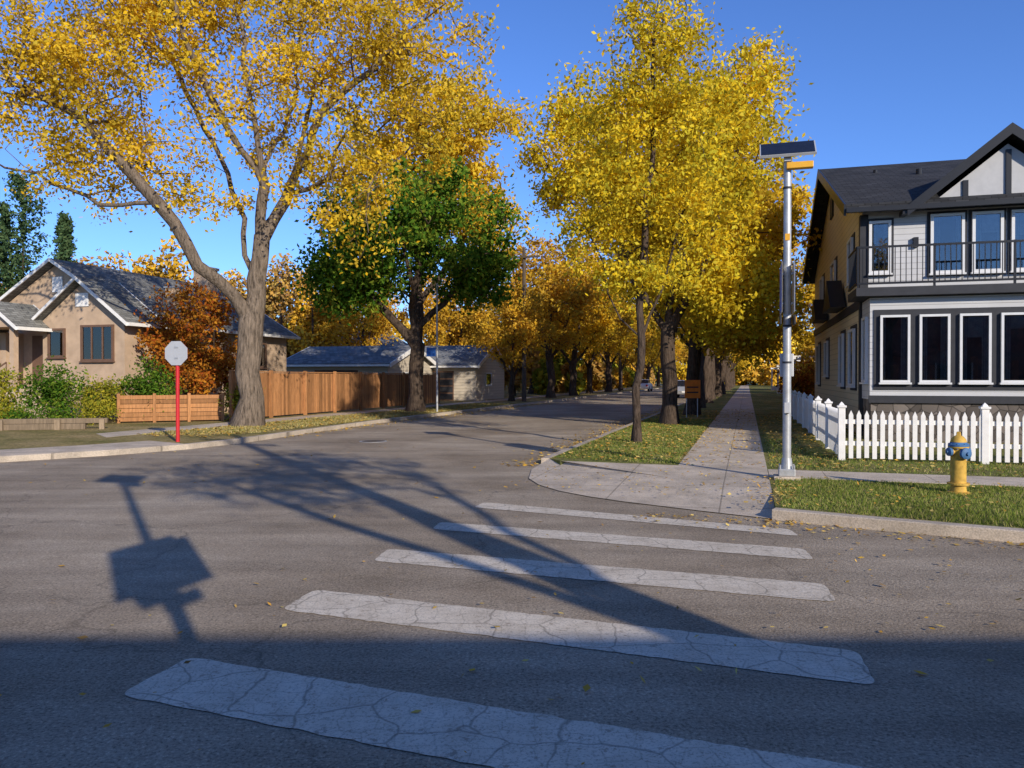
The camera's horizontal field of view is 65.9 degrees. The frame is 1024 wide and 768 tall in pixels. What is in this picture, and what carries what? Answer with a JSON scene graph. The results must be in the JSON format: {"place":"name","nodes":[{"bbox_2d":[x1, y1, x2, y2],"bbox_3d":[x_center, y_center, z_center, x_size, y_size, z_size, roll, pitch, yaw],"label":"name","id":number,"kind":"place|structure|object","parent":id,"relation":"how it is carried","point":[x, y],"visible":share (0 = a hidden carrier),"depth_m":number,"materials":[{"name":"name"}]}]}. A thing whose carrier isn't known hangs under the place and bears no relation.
{"place":"outdoors","nodes":[
{"label":"outdoors","id":0,"kind":"place"},
{"bbox_2d":[9,327,18,386],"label":"porch posts","id":1,"kind":"object","parent":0,"point":[13,349],"visible":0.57,"depth_m":28.93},
{"bbox_2d":[0,301,49,332],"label":"porch roof","id":2,"kind":"structure","parent":1,"relation":"on","point":[18,314],"depth_m":29.54,"materials":[{"name":"white paint"}]},
{"bbox_2d":[0,441,181,455],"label":"sidewalk","id":3,"kind":"structure","parent":0,"point":[77,448],"depth_m":17.30,"materials":[{"name":"concrete"}]},
{"bbox_2d":[0,383,661,449],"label":"verge","id":4,"kind":"structure","parent":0,"point":[21,439],"depth_m":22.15,"materials":[{"name":"green plant"}]},
{"bbox_2d":[0,200,19,295],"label":"spruce tree","id":5,"kind":"object","parent":4,"relation":"on","point":[4,219],"visible":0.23,"depth_m":55.73,"materials":[{"name":"green plant"}]},
{"bbox_2d":[0,362,30,407],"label":"shrub","id":6,"kind":"object","parent":4,"relation":"on","point":[4,389],"visible":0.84,"depth_m":25.71,"materials":[{"name":"yellow plant"}]},
{"bbox_2d":[0,400,49,418],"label":"shrub","id":7,"kind":"object","parent":4,"relation":"on","point":[23,415],"visible":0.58,"depth_m":24.19,"materials":[{"name":"green plant"}]},
{"bbox_2d":[0,170,52,291],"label":"poplar tree","id":8,"kind":"object","parent":4,"relation":"on","point":[19,256],"visible":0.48,"depth_m":54.67,"materials":[{"name":"green plant"}]},
{"bbox_2d":[0,418,108,430],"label":"timber edging","id":9,"kind":"object","parent":4,"relation":"on","point":[46,424],"visible":1,"depth_m":23.27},
{"bbox_2d":[8,354,100,417],"bbox_3d":[-15.479,0.201,26.599,2.808,2.378,2.935,0,0,21],"label":"shrub","id":10,"kind":"object","parent":4,"relation":"on","point":[60,390],"visible":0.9,"depth_m":26.32,"materials":[{"name":"green plant"}]},
{"bbox_2d":[35,400,87,417],"bbox_3d":[-14.431,1.075,25.277,1.801,1.149,1.501,0,1,-31],"label":"shrub","id":11,"kind":"object","parent":4,"relation":"on","point":[67,410],"visible":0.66,"depth_m":25.12,"materials":[{"name":"green plant"}]},
{"bbox_2d":[50,211,74,261],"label":"spruce tree","id":12,"kind":"object","parent":4,"relation":"on","point":[56,241],"visible":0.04,"depth_m":56.69,"materials":[{"name":"green plant"}]},
{"bbox_2d":[52,215,77,262],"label":"spruce tree","id":13,"kind":"object","parent":4,"relation":"on","point":[66,238],"visible":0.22,"depth_m":53.72,"materials":[{"name":"green plant"}]},
{"bbox_2d":[0,285,143,418],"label":"bay walls","id":14,"kind":"structure","parent":4,"relation":"on","point":[68,315],"depth_m":29.58,"materials":[{"name":"paint"}]},
{"bbox_2d":[31,276,165,325],"bbox_3d":[-15.835,-3.052,30.194,4.660,1.880,2.200,0,0,17],"label":"bay roof rake","id":15,"kind":"object","parent":14,"relation":"on","point":[58,293],"visible":0.7,"depth_m":29.16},
{"bbox_2d":[35,277,162,324],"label":"bay roof","id":16,"kind":"structure","parent":14,"relation":"on","point":[115,297],"depth_m":29.73,"materials":[{"name":"grey"}]},
{"bbox_2d":[67,391,124,425],"bbox_3d":[-13.686,0.903,25.922,1.657,1.363,1.626,0,0,0],"label":"shrub","id":17,"kind":"object","parent":4,"relation":"on","point":[93,410],"visible":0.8,"depth_m":25.79,"materials":[{"name":"yellow plant"}]},
{"bbox_2d":[71,372,134,421],"bbox_3d":[-14.052,0.540,27.304,2.195,1.888,2.156,0,0,0],"label":"shrub","id":18,"kind":"object","parent":4,"relation":"on","point":[104,389],"visible":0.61,"depth_m":27.09,"materials":[{"name":"yellow plant"}]},
{"bbox_2d":[8,266,285,416],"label":"walls","id":19,"kind":"structure","parent":4,"relation":"on","point":[39,294],"depth_m":31.51,"materials":[{"name":"beige paint"}]},
{"bbox_2d":[32,336,42,385],"bbox_3d":[-18.561,-0.910,31.249,1.000,2.000,0.057,0,0,17],"label":"door","id":20,"kind":"structure","parent":19,"relation":"attached to","point":[37,350],"depth_m":31.29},
{"bbox_2d":[52,277,88,306],"bbox_3d":[-16.935,-3.552,30.236,2.874,1.300,0.281,0,1,40],"label":"gable vent","id":21,"kind":"object","parent":19,"relation":"attached to","point":[81,299],"visible":0.86,"depth_m":29.55,"materials":[{"name":"white paint"}]},
{"bbox_2d":[1,258,297,336],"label":"roof","id":22,"kind":"structure","parent":19,"relation":"on","point":[140,287],"depth_m":33.07,"materials":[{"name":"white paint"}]},
{"bbox_2d":[193,270,217,295],"bbox_3d":[-14.921,-4.540,38.466,0.850,1.950,0.700,0,0,17],"label":"chimney","id":23,"kind":"object","parent":22,"relation":"on","point":[203,281],"visible":0.29,"depth_m":38.16,"materials":[{"name":"beige paint"}]},
{"bbox_2d":[0,258,299,339],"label":"roof rake","id":24,"kind":"object","parent":19,"relation":"on","point":[25,278],"visible":0.41,"depth_m":30.83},
{"bbox_2d":[46,324,267,368],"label":"window frames","id":25,"kind":"structure","parent":19,"relation":"attached to","point":[112,359],"depth_m":29.47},
{"bbox_2d":[50,327,264,365],"bbox_3d":[-14.860,-1.468,32.284,5.392,1.460,11.424,1,1,54],"label":"window glass","id":26,"kind":"object","parent":25,"relation":"in","point":[55,342],"visible":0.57,"depth_m":29.40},
{"bbox_2d":[109,352,186,422],"bbox_3d":[-12.744,0.166,27.720,2.504,2.678,2.713,0,1,-31],"label":"shrub","id":27,"kind":"object","parent":4,"relation":"on","point":[140,385],"visible":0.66,"depth_m":27.59,"materials":[{"name":"green plant"}]},
{"bbox_2d":[117,393,223,422],"bbox_3d":[-11.784,0.820,27.373,3.411,1.000,0.125,0,0,-25],"label":"board fence","id":28,"kind":"object","parent":4,"relation":"on","point":[189,413],"visible":0.9,"depth_m":27.36,"materials":[{"name":"brown wood"}]},
{"bbox_2d":[165,341,187,441],"bbox_3d":[-8.002,0.182,18.890,0.573,2.406,0.112,0,0,8],"label":"stop sign","id":29,"kind":"object","parent":4,"relation":"on","point":[176,353],"visible":1,"depth_m":18.86,"materials":[{"name":"metal"}]},
{"bbox_2d":[0,235,354,357],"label":"distant trees","id":30,"kind":"object","parent":4,"relation":"on","point":[274,307],"visible":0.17,"depth_m":65.74,"materials":[{"name":"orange plant"}]},
{"bbox_2d":[124,275,238,407],"bbox_3d":[-11.972,-1.375,29.897,4.208,5.414,3.750,0,0,10],"label":"red leaf tree","id":31,"kind":"object","parent":4,"relation":"on","point":[212,362],"visible":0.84,"depth_m":29.17,"materials":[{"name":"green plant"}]},
{"bbox_2d":[217,383,265,420],"bbox_3d":[-9.785,0.612,28.428,1.715,1.480,1.717,0,0,0],"label":"shrub","id":32,"kind":"object","parent":4,"relation":"on","point":[235,400],"visible":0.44,"depth_m":28.08,"materials":[{"name":"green plant"}]},
{"bbox_2d":[0,0,508,426],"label":"ash tree","id":33,"kind":"object","parent":4,"relation":"on","point":[384,51],"visible":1,"depth_m":23.67,"materials":[{"name":"yellow plant"}]},
{"bbox_2d":[228,370,439,420],"bbox_3d":[-7.146,0.331,37.581,0.180,1.820,20.065,0,0,17],"label":"wooden fence","id":34,"kind":"object","parent":4,"relation":"on","point":[303,393],"visible":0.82,"depth_m":34.88,"materials":[{"name":"brown wood"}]},
{"bbox_2d":[313,284,409,345],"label":"elm tree","id":35,"kind":"object","parent":4,"relation":"on","point":[374,330],"visible":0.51,"depth_m":65.13,"materials":[{"name":"yellow plant"}]},
{"bbox_2d":[279,138,549,411],"bbox_3d":[-4.691,-4.697,35.902,10.706,11.989,10.334,0,1,-38],"label":"green tree","id":36,"kind":"object","parent":4,"relation":"on","point":[424,220],"visible":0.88,"depth_m":34.68,"materials":[{"name":"green plant"}]},
{"bbox_2d":[426,283,437,411],"bbox_3d":[-3.598,-1.644,35.695,0.548,5.800,0.097,0,0,17],"label":"street sign pole","id":37,"kind":"object","parent":4,"relation":"on","point":[431,351],"visible":0.98,"depth_m":35.60,"materials":[{"name":"metal"}]},
{"bbox_2d":[327,59,542,336],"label":"ash tree","id":38,"kind":"object","parent":4,"relation":"on","point":[476,145],"visible":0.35,"depth_m":41.09,"materials":[{"name":"yellow plant"}]},
{"bbox_2d":[398,275,498,345],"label":"elm tree","id":39,"kind":"object","parent":4,"relation":"on","point":[453,318],"visible":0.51,"depth_m":65.03,"materials":[{"name":"yellow plant"}]},
{"bbox_2d":[461,281,556,400],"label":"elm tree","id":40,"kind":"object","parent":4,"relation":"on","point":[518,331],"visible":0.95,"depth_m":51.31,"materials":[{"name":"yellow plant"}]},
{"bbox_2d":[512,247,539,401],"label":"utility pole","id":41,"kind":"object","parent":4,"relation":"on","point":[524,256],"visible":0.61,"depth_m":51.27,"materials":[{"name":"brown wood"}]},
{"bbox_2d":[487,282,564,393],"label":"elm tree","id":42,"kind":"object","parent":4,"relation":"on","point":[530,390],"visible":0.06,"depth_m":76.28,"materials":[{"name":"yellow plant"}]},
{"bbox_2d":[491,230,618,397],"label":"elm tree","id":43,"kind":"object","parent":4,"relation":"on","point":[575,311],"visible":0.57,"depth_m":59.34,"materials":[{"name":"yellow plant"}]},
{"bbox_2d":[531,253,627,395],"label":"elm tree","id":44,"kind":"object","parent":4,"relation":"on","point":[602,325],"visible":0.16,"depth_m":67.79,"materials":[{"name":"yellow plant"}]},
{"bbox_2d":[556,295,636,393],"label":"elm tree","id":45,"kind":"object","parent":4,"relation":"on","point":[592,357],"visible":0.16,"depth_m":76.46,"materials":[{"name":"yellow plant"}]},
{"bbox_2d":[581,314,655,389],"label":"elm tree","id":46,"kind":"object","parent":4,"relation":"on","point":[625,361],"visible":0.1,"depth_m":96.65,"materials":[{"name":"yellow plant"}]},
{"bbox_2d":[586,282,651,391],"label":"elm tree","id":47,"kind":"object","parent":4,"relation":"on","point":[621,348],"visible":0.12,"depth_m":85.94,"materials":[{"name":"yellow plant"}]},
{"bbox_2d":[617,306,660,369],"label":"elm tree","id":48,"kind":"object","parent":4,"relation":"on","point":[650,351],"visible":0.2,"depth_m":107.44,"materials":[{"name":"yellow plant"}]},
{"bbox_2d":[632,314,678,378],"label":"elm tree","id":49,"kind":"object","parent":4,"relation":"on","point":[647,366],"visible":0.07,"depth_m":120.82,"materials":[{"name":"yellow plant"}]},
{"bbox_2d":[651,338,683,386],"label":"elm tree","id":50,"kind":"object","parent":4,"relation":"on","point":[678,345],"visible":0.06,"depth_m":136.15,"materials":[{"name":"yellow plant"}]},
{"bbox_2d":[286,345,435,374],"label":"garage","id":51,"kind":"structure","parent":0,"point":[369,359],"depth_m":48.77,"materials":[{"name":"grey"}]},
{"bbox_2d":[323,331,407,345],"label":"roof","id":52,"kind":"structure","parent":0,"point":[396,343],"depth_m":74.62,"materials":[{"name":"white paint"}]},
{"bbox_2d":[97,385,661,436],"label":"sidewalk","id":53,"kind":"structure","parent":0,"point":[120,433],"depth_m":28.98,"materials":[{"name":"concrete"}]},
{"bbox_2d":[425,345,509,400],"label":"garage","id":54,"kind":"structure","parent":0,"point":[466,373],"depth_m":53.64,"materials":[{"name":"grey"}]},
{"bbox_2d":[432,372,452,398],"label":"door panels","id":55,"kind":"structure","parent":54,"relation":"in","point":[442,374],"depth_m":53.41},
{"bbox_2d":[0,383,1023,767],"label":"road","id":56,"kind":"structure","parent":0,"point":[172,543],"depth_m":5.74,"materials":[{"name":"asphalt"}]},
{"bbox_2d":[0,388,660,461],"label":"kerb","id":57,"kind":"structure","parent":56,"relation":"on","point":[61,455],"depth_m":19.24,"materials":[{"name":"concrete"}]},
{"bbox_2d":[125,503,873,767],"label":"crosswalk markings","id":58,"kind":"object","parent":56,"relation":"on","point":[491,736],"visible":1,"depth_m":4.34,"materials":[{"name":"paint"}]},
{"bbox_2d":[0,403,1023,764],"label":"fallen leaves","id":59,"kind":"object","parent":56,"relation":"on","point":[616,435],"visible":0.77,"depth_m":16.08,"materials":[{"name":"yellow plant"}]},
{"bbox_2d":[541,402,685,462],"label":"kerb","id":60,"kind":"structure","parent":56,"relation":"on","point":[545,458],"depth_m":18.64,"materials":[{"name":"concrete"}]},
{"bbox_2d":[549,385,740,464],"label":"boulevard grass","id":61,"kind":"structure","parent":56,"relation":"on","point":[719,403],"depth_m":18.72,"materials":[{"name":"plant"}]},
{"bbox_2d":[553,418,712,463],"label":"grass","id":62,"kind":"structure","parent":61,"relation":"on","point":[652,450],"depth_m":18.10,"materials":[{"name":"plant"}]},
{"bbox_2d":[547,0,748,442],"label":"ash tree","id":63,"kind":"object","parent":61,"relation":"on","point":[645,191],"visible":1,"depth_m":18.23,"materials":[{"name":"yellow plant"}]},
{"bbox_2d":[497,25,814,424],"bbox_3d":[5.011,-5.108,26.024,9.292,12.951,8.857,0,1,35],"label":"elm tree","id":64,"kind":"object","parent":61,"relation":"on","point":[739,294],"visible":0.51,"depth_m":25.12,"materials":[{"name":"yellow plant"}]},
{"bbox_2d":[685,380,699,417],"bbox_3d":[6.950,0.571,30.423,0.600,1.450,0.063,0,0,0],"label":"construction sign","id":65,"kind":"object","parent":61,"relation":"on","point":[692,388],"visible":0.94,"depth_m":30.39,"materials":[{"name":"metal"}]},
{"bbox_2d":[607,180,806,407],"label":"elm tree","id":66,"kind":"object","parent":61,"relation":"on","point":[702,393],"depth_m":40.29,"materials":[{"name":"yellow plant"}]},
{"bbox_2d":[632,181,807,402],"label":"elm tree","id":67,"kind":"object","parent":61,"relation":"on","point":[707,374],"depth_m":48.32,"materials":[{"name":"brown plant"}]},
{"bbox_2d":[621,132,823,414],"bbox_3d":[8.575,-4.800,32.481,8.774,12.299,9.530,0,0,0],"label":"elm tree","id":68,"kind":"object","parent":61,"relation":"on","point":[771,219],"visible":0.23,"depth_m":31.56,"materials":[{"name":"yellow plant"}]},
{"bbox_2d":[679,312,771,393],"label":"elm tree","id":69,"kind":"object","parent":61,"relation":"on","point":[723,367],"depth_m":74.18,"materials":[{"name":"brown plant"}]},
{"bbox_2d":[529,459,774,518],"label":"corner ramp","id":70,"kind":"structure","parent":56,"relation":"on","point":[617,486],"depth_m":11.66,"materials":[{"name":"concrete"}]},
{"bbox_2d":[772,508,1023,542],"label":"kerb","id":71,"kind":"structure","parent":56,"relation":"on","point":[985,532],"depth_m":8.42,"materials":[{"name":"concrete"}]},
{"bbox_2d":[0,0,1023,361],"label":"sky","id":72,"kind":"structure","parent":0,"point":[895,81],"materials":[{"name":"blue"}]},
{"bbox_2d":[664,302,735,398],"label":"elm tree","id":73,"kind":"object","parent":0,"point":[714,377],"visible":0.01,"depth_m":56.07,"materials":[{"name":"brown plant"}]},
{"bbox_2d":[679,328,731,396],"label":"elm tree","id":74,"kind":"object","parent":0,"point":[718,391],"depth_m":64.58,"materials":[{"name":"brown plant"}]},
{"bbox_2d":[679,384,768,475],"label":"sidewalk","id":75,"kind":"structure","parent":0,"point":[740,399],"depth_m":18.13,"materials":[{"name":"concrete"}]},
{"bbox_2d":[748,384,1023,528],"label":"corner lawn","id":76,"kind":"structure","parent":0,"point":[766,400],"depth_m":14.46,"materials":[{"name":"green plant"}]},
{"bbox_2d":[773,360,814,400],"bbox_3d":[13.735,0.111,37.190,2.845,2.529,2.999,0,0,0],"label":"shrub","id":77,"kind":"object","parent":76,"relation":"on","point":[803,383],"visible":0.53,"depth_m":36.78,"materials":[{"name":"brown plant"}]},
{"bbox_2d":[777,251,814,350],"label":"elm tree","id":78,"kind":"object","parent":76,"relation":"on","point":[804,339],"visible":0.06,"depth_m":57.49,"materials":[{"name":"yellow plant"}]},
{"bbox_2d":[794,344,814,378],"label":"shrub","id":79,"kind":"object","parent":76,"relation":"on","point":[807,352],"visible":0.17,"depth_m":41.31,"materials":[{"name":"yellow plant"}]},
{"bbox_2d":[815,196,861,432],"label":"walls","id":80,"kind":"structure","parent":76,"relation":"on","point":[840,228],"depth_m":26.69,"materials":[{"name":"beige"}]},
{"bbox_2d":[802,169,845,285],"bbox_3d":[16.175,-6.014,26.547,11.050,3.240,16.040,0,0,17],"label":"roof rake","id":81,"kind":"object","parent":80,"relation":"on","point":[840,203],"visible":1,"depth_m":25.97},
{"bbox_2d":[811,280,845,323],"bbox_3d":[10.862,-2.810,27.317,0.440,0.940,7.400,0,0,17],"label":"side canopy","id":82,"kind":"object","parent":80,"relation":"attached to","point":[833,301],"visible":1,"depth_m":24.81,"materials":[{"name":"black metal"}]},
{"bbox_2d":[814,302,858,335],"bbox_3d":[11.333,-2.185,28.017,0.047,0.240,15.040,0,0,17],"label":"side band","id":83,"kind":"object","parent":80,"relation":"attached to","point":[848,311],"visible":0.86,"depth_m":25.67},
{"bbox_2d":[818,232,856,390],"bbox_3d":[11.203,-2.082,27.535,0.029,4.440,12.240,0,0,17],"label":"window surround side","id":84,"kind":"object","parent":80,"relation":"attached to","point":[844,330],"depth_m":24.27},
{"bbox_2d":[858,215,867,435],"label":"corner trim","id":85,"kind":"structure","parent":80,"relation":"attached to","point":[863,230],"depth_m":20.74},
{"bbox_2d":[815,209,1023,387],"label":"window frames","id":86,"kind":"structure","parent":80,"relation":"attached to","point":[947,381],"depth_m":19.74,"materials":[{"name":"wood"}]},
{"bbox_2d":[817,243,864,383],"bbox_3d":[14.744,-2.173,25.159,8.246,4.380,14.494,0,0,17],"label":"window glass","id":87,"kind":"object","parent":86,"relation":"in","point":[850,357],"visible":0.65,"depth_m":22.76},
{"bbox_2d":[862,205,1023,287],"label":"front siding","id":88,"kind":"object","parent":80,"relation":"attached to","point":[908,228],"visible":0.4,"depth_m":20.41,"materials":[{"name":"wood"}]},
{"bbox_2d":[868,207,1023,276],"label":"window surround","id":89,"kind":"object","parent":88,"relation":"attached to","point":[969,234],"visible":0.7,"depth_m":20.03,"materials":[{"name":"wood"}]},
{"bbox_2d":[907,122,1023,215],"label":"gable roof rake","id":90,"kind":"object","parent":80,"relation":"attached to","point":[976,156],"visible":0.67,"depth_m":19.55,"materials":[{"name":"wood"}]},
{"bbox_2d":[775,476,1023,527],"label":"grass","id":91,"kind":"structure","parent":76,"relation":"on","point":[811,505],"depth_m":9.78,"materials":[{"name":"plant"}]},
{"bbox_2d":[791,389,1023,463],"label":"picket fence","id":92,"kind":"object","parent":76,"relation":"on","point":[826,422],"visible":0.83,"depth_m":14.38,"materials":[{"name":"white paint"}]},
{"bbox_2d":[862,294,1023,398],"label":"sunroom walls","id":93,"kind":"structure","parent":76,"relation":"on","point":[870,306],"depth_m":19.05,"materials":[{"name":"wood"}]},
{"bbox_2d":[848,283,1023,302],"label":"balcony deck","id":94,"kind":"structure","parent":93,"relation":"on","point":[860,294],"depth_m":18.81,"materials":[{"name":"wood"}]},
{"bbox_2d":[849,239,1020,288],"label":"railing bars","id":95,"kind":"object","parent":94,"relation":"on","point":[854,268],"visible":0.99,"depth_m":18.82,"materials":[{"name":"metal"}]},
{"bbox_2d":[868,395,1023,403],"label":"sunroom band","id":96,"kind":"object","parent":93,"relation":"attached to","point":[952,399],"visible":1,"depth_m":18.91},
{"bbox_2d":[873,307,1023,389],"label":"sunroom panel","id":97,"kind":"object","parent":93,"relation":"attached to","point":[996,312],"visible":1,"depth_m":18.92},
{"bbox_2d":[863,398,1023,442],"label":"sunroom base","id":98,"kind":"object","parent":76,"relation":"on","point":[927,409],"visible":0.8,"depth_m":19.05,"materials":[{"name":"stone"}]},
{"bbox_2d":[945,432,971,494],"bbox_3d":[5.904,1.040,10.447,0.304,0.820,0.301,0,1,29],"label":"fire hydrant","id":99,"kind":"object","parent":76,"relation":"on","point":[958,451],"visible":0.97,"depth_m":10.38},
{"bbox_2d":[768,469,1023,486],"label":"sidewalk","id":100,"kind":"structure","parent":0,"point":[941,479],"depth_m":12.09,"materials":[{"name":"concrete"}]},
{"bbox_2d":[760,140,816,480],"bbox_3d":[4.160,-1.117,11.942,0.800,5.151,0.720,0,0,17],"label":"solar crosswalk beacon","id":101,"kind":"object","parent":100,"relation":"on","point":[786,151],"visible":0.98,"depth_m":11.89,"materials":[{"name":"metal"}]},
{"bbox_2d":[804,159,1023,282],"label":"roof","id":102,"kind":"structure","parent":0,"point":[888,184],"depth_m":24.02,"materials":[{"name":"black metal"}]},
{"bbox_2d":[804,198,1023,283],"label":"roof gutter","id":103,"kind":"object","parent":102,"relation":"attached to","point":[938,205],"visible":0.57,"depth_m":19.74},
{"bbox_2d":[848,239,1023,291],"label":"railing","id":104,"kind":"object","parent":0,"point":[930,244],"visible":1,"depth_m":18.78,"materials":[{"name":"black metal"}]},
{"bbox_2d":[872,212,1023,379],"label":"window curtains","id":105,"kind":"object","parent":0,"point":[976,326],"depth_m":19.16,"materials":[{"name":"fabric"}]},
{"bbox_2d":[874,213,1023,379],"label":"window backing","id":106,"kind":"object","parent":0,"point":[893,324],"depth_m":19.23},
{"bbox_2d":[876,250,1023,379],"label":"window interior","id":107,"kind":"object","parent":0,"point":[973,369],"depth_m":19.00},
{"bbox_2d":[941,144,1023,196],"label":"gable wall","id":108,"kind":"structure","parent":0,"point":[987,177],"depth_m":19.70,"materials":[{"name":"paint"}]},
{"bbox_2d":[915,149,1023,210],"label":"gable battens","id":109,"kind":"object","parent":108,"relation":"attached to","point":[1008,188],"visible":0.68,"depth_m":19.58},
{"bbox_2d":[946,134,1023,185],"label":"gable roof","id":110,"kind":"structure","parent":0,"point":[1014,141],"depth_m":20.54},
{"label":"ground","id":111,"kind":"structure","parent":0,"visible":0},
{"bbox_2d":[246,294,812,395],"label":"distant trees","id":112,"kind":"object","parent":111,"relation":"on","point":[539,376],"visible":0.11,"depth_m":96.56,"materials":[{"name":"yellow plant"}]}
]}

